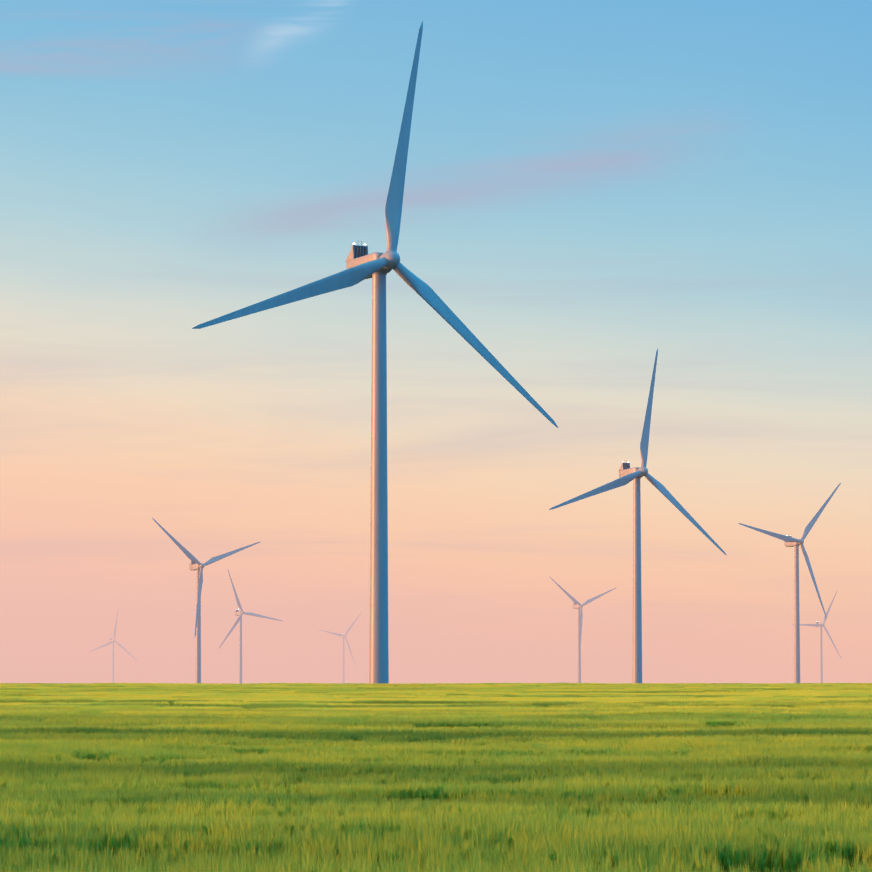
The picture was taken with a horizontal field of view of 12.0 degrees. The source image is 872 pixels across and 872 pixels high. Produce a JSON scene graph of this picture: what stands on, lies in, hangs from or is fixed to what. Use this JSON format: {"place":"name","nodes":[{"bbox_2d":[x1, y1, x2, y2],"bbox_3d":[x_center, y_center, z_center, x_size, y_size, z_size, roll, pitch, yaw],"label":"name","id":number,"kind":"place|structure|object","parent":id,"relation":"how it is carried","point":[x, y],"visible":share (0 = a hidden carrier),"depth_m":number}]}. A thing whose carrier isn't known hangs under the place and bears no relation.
{"place":"outdoors","nodes":[
{"label":"outdoors","id":0,"kind":"place"},
{"bbox_2d":[0,0,871,683],"label":"sky","id":1,"kind":"structure","parent":0,"point":[592,188]},
{"bbox_3d":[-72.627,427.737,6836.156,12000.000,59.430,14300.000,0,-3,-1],"label":"ground","id":2,"kind":"structure","parent":0,"visible":0},
{"bbox_2d":[90,611,134,682],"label":"turbine","id":3,"kind":"object","parent":2,"relation":"on","point":[113,641],"visible":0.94,"depth_m":7093.58},
{"bbox_2d":[152,518,259,682],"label":"turbine","id":4,"kind":"object","parent":2,"relation":"on","point":[198,566],"visible":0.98,"depth_m":3097.13},
{"bbox_2d":[219,570,281,683],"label":"turbine","id":5,"kind":"object","parent":2,"relation":"on","point":[239,614],"visible":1,"depth_m":4813.48},
{"bbox_2d":[318,612,361,682],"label":"turbine","id":6,"kind":"object","parent":2,"relation":"on","point":[340,635],"visible":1,"depth_m":7005.00},
{"bbox_2d":[192,21,557,683],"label":"turbine","id":7,"kind":"object","parent":2,"relation":"on","point":[362,264],"visible":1,"depth_m":908.19},
{"bbox_2d":[549,576,615,682],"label":"turbine","id":8,"kind":"object","parent":2,"relation":"on","point":[577,605],"visible":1,"depth_m":4732.81},
{"bbox_2d":[549,349,726,682],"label":"turbine","id":9,"kind":"object","parent":2,"relation":"on","point":[627,474],"visible":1,"depth_m":1787.57},
{"bbox_2d":[738,483,840,682],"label":"turbine","id":10,"kind":"object","parent":2,"relation":"on","point":[789,540],"visible":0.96,"depth_m":2783.37},
{"bbox_2d":[792,591,841,682],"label":"turbine","id":11,"kind":"object","parent":2,"relation":"on","point":[817,624],"visible":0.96,"depth_m":5625.65}
]}

